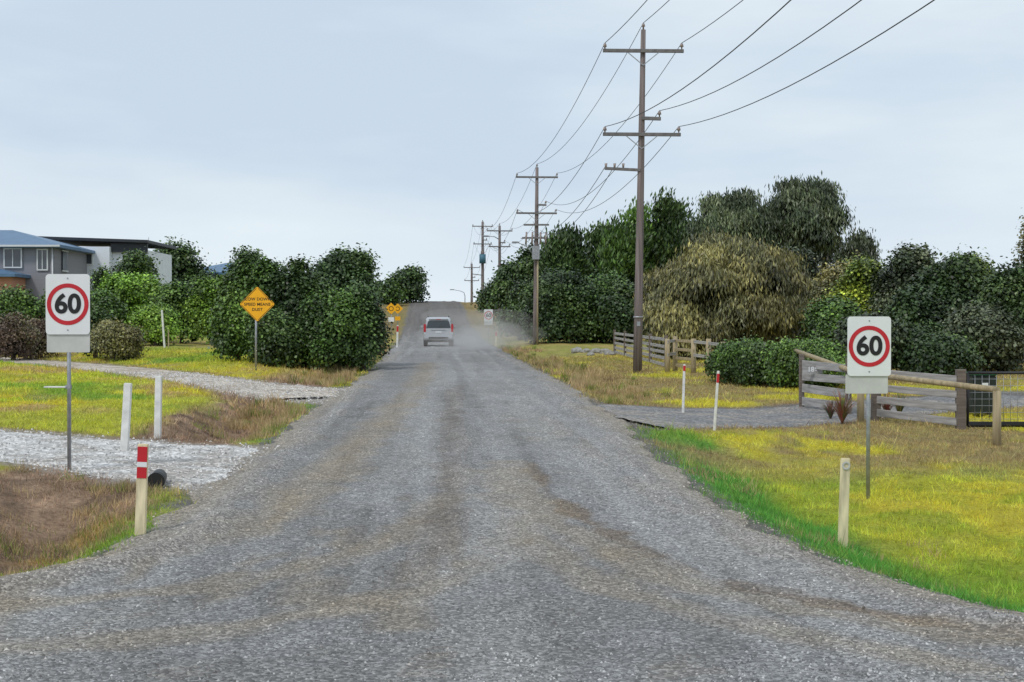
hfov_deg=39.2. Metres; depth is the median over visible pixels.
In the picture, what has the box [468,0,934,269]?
overhead power lines
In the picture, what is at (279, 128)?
sky
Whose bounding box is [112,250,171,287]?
side block
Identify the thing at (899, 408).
flax plant
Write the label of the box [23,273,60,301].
walls
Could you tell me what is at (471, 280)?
utility pole
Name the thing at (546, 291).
clipped hedge
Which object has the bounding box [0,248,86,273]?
walls
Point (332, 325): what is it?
bushy tree
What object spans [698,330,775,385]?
feathery shrub
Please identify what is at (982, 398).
wheelie bin
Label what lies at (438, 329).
silver suv car
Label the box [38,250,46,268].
window glass
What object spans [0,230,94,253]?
roof
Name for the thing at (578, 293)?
clipped hedge
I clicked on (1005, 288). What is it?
bushy tree
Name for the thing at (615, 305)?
clipped hedge
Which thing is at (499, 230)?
utility pole
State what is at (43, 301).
shrub
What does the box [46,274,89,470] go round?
speed limit sign
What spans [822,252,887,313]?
bushy tree
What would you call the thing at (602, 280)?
clipped hedge
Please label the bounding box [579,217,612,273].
cypress tree
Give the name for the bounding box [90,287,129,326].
shrub
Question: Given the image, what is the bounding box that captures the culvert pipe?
[148,469,166,487]
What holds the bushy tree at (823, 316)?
on the ground at (40, 510)
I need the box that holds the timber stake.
[161,310,165,347]
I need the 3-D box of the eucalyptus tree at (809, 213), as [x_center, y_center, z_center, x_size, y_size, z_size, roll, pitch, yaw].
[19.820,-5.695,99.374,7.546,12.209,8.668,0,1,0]
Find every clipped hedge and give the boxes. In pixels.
[513,265,572,342]
[527,266,610,343]
[567,267,628,342]
[588,276,648,343]
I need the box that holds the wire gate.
[966,371,1023,426]
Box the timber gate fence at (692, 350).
[665,336,725,378]
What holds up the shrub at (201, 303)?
on the ground at (40, 510)
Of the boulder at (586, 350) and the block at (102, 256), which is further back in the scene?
the block at (102, 256)
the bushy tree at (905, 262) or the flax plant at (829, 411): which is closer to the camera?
the flax plant at (829, 411)
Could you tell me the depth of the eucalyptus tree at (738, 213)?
96.53 m
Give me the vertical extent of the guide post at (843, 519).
1.263 m
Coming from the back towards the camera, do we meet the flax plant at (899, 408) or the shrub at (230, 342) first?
the shrub at (230, 342)
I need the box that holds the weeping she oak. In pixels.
[632,227,817,359]
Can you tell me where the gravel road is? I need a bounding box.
[0,301,1023,681]
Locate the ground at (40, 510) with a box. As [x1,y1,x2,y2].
[0,302,1023,611]
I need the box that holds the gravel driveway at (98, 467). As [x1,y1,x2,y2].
[0,430,258,489]
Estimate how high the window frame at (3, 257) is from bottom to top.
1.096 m
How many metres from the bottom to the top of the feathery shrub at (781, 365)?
1.882 m
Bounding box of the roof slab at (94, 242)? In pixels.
[39,236,176,248]
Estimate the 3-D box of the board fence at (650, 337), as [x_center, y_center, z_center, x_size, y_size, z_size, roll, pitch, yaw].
[5.475,0.322,63.027,0.124,1.601,18.154,0,1,-2]
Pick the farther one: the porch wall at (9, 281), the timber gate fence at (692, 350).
the porch wall at (9, 281)
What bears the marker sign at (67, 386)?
attached to the speed limit sign at (68, 313)
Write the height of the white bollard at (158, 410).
1.325 m
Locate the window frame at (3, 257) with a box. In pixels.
[3,249,4,266]
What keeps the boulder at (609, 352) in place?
on the ground at (40, 510)
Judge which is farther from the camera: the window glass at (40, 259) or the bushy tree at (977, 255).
the window glass at (40, 259)
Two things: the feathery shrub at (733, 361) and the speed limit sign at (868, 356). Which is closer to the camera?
the speed limit sign at (868, 356)
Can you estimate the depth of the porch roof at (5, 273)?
87.72 m
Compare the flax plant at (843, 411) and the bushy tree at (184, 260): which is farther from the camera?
the bushy tree at (184, 260)
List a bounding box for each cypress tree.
[530,220,599,279]
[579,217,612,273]
[591,196,669,338]
[643,185,695,330]
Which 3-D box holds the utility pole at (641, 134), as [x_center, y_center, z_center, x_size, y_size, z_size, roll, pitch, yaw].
[4.548,-4.761,49.928,2.801,12.530,0.379,0,1,0]
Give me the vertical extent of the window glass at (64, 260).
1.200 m
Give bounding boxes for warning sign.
[240,287,273,369]
[386,303,396,338]
[395,304,402,324]
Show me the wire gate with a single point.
(990, 424)
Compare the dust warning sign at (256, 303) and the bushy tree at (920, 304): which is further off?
the bushy tree at (920, 304)
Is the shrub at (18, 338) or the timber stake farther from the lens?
the timber stake
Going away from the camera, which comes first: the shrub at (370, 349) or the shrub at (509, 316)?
the shrub at (370, 349)
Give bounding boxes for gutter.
[0,245,59,246]
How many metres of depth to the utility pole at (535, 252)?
95.75 m
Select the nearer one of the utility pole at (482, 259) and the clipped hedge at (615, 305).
the clipped hedge at (615, 305)
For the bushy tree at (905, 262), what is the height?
5.436 m
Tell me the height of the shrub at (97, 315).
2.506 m
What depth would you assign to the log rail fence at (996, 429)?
29.18 m
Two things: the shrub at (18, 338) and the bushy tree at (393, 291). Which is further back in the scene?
the bushy tree at (393, 291)
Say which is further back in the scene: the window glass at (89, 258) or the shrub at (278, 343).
the window glass at (89, 258)
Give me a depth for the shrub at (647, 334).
66.05 m
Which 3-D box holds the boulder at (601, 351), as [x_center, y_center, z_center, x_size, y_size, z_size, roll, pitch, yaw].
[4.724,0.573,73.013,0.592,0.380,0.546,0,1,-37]
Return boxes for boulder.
[571,347,581,353]
[580,348,590,352]
[590,348,599,352]
[599,349,608,353]
[604,350,615,354]
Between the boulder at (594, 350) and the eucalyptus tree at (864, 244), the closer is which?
the boulder at (594, 350)
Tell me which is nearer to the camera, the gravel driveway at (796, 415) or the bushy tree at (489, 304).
the gravel driveway at (796, 415)
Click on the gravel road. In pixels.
(468, 363)
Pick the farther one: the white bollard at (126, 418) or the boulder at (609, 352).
the boulder at (609, 352)
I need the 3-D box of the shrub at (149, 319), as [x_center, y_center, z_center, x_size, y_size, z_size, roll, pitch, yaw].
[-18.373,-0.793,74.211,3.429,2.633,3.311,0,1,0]
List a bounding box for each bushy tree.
[109,246,163,284]
[153,232,219,284]
[210,245,284,356]
[265,253,341,367]
[289,282,376,368]
[309,242,392,367]
[374,278,407,304]
[379,261,431,302]
[470,280,490,312]
[476,276,497,317]
[486,255,521,321]
[500,235,541,308]
[777,239,825,340]
[795,293,879,342]
[806,250,860,310]
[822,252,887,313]
[860,239,941,316]
[876,277,952,332]
[908,246,992,312]
[935,296,1023,370]
[951,243,994,278]
[968,256,1023,369]
[1011,215,1023,269]
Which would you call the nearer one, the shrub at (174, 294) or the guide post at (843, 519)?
the guide post at (843, 519)
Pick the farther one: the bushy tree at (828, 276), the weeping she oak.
the bushy tree at (828, 276)
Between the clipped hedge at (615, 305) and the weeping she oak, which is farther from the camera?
the clipped hedge at (615, 305)
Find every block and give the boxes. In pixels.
[82,247,112,290]
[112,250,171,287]
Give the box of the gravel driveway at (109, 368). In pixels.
[0,357,340,399]
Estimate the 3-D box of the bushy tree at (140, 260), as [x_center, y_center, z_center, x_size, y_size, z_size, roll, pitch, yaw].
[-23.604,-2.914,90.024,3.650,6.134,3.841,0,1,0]
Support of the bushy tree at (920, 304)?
on the ground at (40, 510)
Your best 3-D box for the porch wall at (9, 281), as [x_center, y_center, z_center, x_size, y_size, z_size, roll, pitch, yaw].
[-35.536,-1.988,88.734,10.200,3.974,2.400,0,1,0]
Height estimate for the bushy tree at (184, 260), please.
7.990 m
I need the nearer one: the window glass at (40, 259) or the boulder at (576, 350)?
the boulder at (576, 350)
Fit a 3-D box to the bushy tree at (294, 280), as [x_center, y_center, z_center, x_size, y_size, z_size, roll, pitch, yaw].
[-7.841,-0.967,52.977,3.395,4.534,3.372,0,1,0]
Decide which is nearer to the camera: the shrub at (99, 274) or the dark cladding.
the shrub at (99, 274)
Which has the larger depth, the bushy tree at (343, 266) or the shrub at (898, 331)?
the bushy tree at (343, 266)
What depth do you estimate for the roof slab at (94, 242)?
97.89 m
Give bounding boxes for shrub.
[0,283,45,321]
[0,312,46,360]
[16,316,58,358]
[37,287,45,312]
[77,304,116,358]
[89,317,149,359]
[90,263,112,291]
[90,268,160,320]
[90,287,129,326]
[123,300,184,345]
[146,273,206,343]
[179,272,223,342]
[199,282,253,360]
[239,305,311,367]
[337,276,395,371]
[493,300,532,339]
[630,264,673,355]
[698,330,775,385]
[755,334,846,386]
[828,307,914,370]
[891,320,991,374]
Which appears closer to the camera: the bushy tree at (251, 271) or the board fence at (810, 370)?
the board fence at (810, 370)
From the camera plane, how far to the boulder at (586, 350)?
74.82 m
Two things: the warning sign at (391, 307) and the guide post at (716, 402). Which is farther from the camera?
the warning sign at (391, 307)
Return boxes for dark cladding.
[111,243,147,251]
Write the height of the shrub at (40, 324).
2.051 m
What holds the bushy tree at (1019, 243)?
on the ground at (40, 510)
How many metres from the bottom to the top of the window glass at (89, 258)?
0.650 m
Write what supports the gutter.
attached to the roof at (10, 237)
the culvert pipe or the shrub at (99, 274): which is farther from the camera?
the shrub at (99, 274)
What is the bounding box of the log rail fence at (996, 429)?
[788,348,1000,445]
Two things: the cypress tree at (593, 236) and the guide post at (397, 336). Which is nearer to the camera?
the guide post at (397, 336)
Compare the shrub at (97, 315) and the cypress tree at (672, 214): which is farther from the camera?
the cypress tree at (672, 214)
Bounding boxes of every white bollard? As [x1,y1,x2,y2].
[120,383,131,450]
[154,376,161,438]
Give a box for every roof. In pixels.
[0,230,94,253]
[0,269,30,277]
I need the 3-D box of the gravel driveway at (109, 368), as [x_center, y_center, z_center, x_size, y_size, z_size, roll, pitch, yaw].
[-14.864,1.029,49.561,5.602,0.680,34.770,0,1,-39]
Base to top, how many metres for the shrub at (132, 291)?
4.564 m
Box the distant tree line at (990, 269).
[645,244,1008,330]
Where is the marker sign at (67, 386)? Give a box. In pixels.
[44,385,71,388]
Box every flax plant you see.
[815,399,835,418]
[823,387,860,423]
[881,392,906,409]
[887,393,912,411]
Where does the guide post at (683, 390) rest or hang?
on the ground at (40, 510)
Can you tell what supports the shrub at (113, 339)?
on the ground at (40, 510)
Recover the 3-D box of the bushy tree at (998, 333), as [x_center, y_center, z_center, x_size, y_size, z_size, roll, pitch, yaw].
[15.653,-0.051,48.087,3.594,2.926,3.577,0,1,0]
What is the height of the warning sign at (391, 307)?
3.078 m
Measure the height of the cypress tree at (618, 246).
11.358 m
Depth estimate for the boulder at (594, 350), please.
73.77 m
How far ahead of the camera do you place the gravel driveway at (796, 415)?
32.84 m
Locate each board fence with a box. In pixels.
[613,330,667,366]
[799,354,851,413]
[871,369,965,429]
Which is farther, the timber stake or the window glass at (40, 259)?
the window glass at (40, 259)
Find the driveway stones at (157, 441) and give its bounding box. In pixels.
[0,371,349,492]
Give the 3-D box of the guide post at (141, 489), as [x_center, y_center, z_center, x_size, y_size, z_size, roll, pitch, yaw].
[-3.901,1.679,15.116,0.154,1.199,0.055,0,1,0]
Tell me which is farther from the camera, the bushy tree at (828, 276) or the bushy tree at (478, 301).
the bushy tree at (478, 301)
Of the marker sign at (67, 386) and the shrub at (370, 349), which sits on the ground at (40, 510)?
the shrub at (370, 349)
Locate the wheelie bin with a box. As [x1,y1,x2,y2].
[966,372,995,414]
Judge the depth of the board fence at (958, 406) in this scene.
31.71 m
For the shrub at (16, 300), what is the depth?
83.02 m
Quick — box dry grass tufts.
[0,344,994,605]
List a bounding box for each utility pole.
[464,262,479,301]
[472,220,491,289]
[483,223,512,322]
[512,164,557,344]
[603,23,683,372]
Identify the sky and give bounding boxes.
[0,0,1023,301]
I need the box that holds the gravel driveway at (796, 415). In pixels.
[598,395,1023,428]
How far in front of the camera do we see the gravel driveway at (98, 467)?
21.64 m
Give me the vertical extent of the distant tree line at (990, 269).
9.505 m
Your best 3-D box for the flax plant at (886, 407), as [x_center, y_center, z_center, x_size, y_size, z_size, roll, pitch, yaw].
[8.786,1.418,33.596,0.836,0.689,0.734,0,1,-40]
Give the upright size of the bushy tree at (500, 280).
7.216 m
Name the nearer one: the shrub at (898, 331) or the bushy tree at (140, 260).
the shrub at (898, 331)
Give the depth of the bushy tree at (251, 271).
52.91 m
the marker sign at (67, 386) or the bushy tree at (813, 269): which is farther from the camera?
the bushy tree at (813, 269)
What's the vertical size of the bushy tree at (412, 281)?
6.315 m
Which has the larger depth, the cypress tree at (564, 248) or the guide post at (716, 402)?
the cypress tree at (564, 248)
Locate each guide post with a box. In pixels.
[134,444,148,534]
[396,325,398,346]
[682,364,685,412]
[713,371,719,429]
[838,458,849,547]
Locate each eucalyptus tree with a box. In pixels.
[680,185,783,250]
[757,171,859,339]
[827,226,882,267]
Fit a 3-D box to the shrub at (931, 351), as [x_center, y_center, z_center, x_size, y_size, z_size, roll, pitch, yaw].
[13.312,0.427,45.084,3.145,2.188,3.142,0,1,-32]
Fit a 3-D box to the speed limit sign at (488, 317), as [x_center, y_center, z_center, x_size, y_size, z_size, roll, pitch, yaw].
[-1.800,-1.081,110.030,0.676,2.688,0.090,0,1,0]
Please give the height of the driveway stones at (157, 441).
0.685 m
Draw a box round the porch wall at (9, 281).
[0,277,25,293]
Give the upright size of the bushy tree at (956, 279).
4.805 m
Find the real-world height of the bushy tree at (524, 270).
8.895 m
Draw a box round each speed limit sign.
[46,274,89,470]
[484,309,492,339]
[845,317,890,498]
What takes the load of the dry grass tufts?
on the ground at (40, 510)
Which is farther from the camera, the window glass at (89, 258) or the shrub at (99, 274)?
the window glass at (89, 258)
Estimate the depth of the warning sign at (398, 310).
124.98 m
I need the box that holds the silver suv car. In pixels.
[421,316,455,345]
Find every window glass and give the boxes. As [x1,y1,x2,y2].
[5,249,20,266]
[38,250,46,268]
[62,251,67,270]
[87,254,91,263]

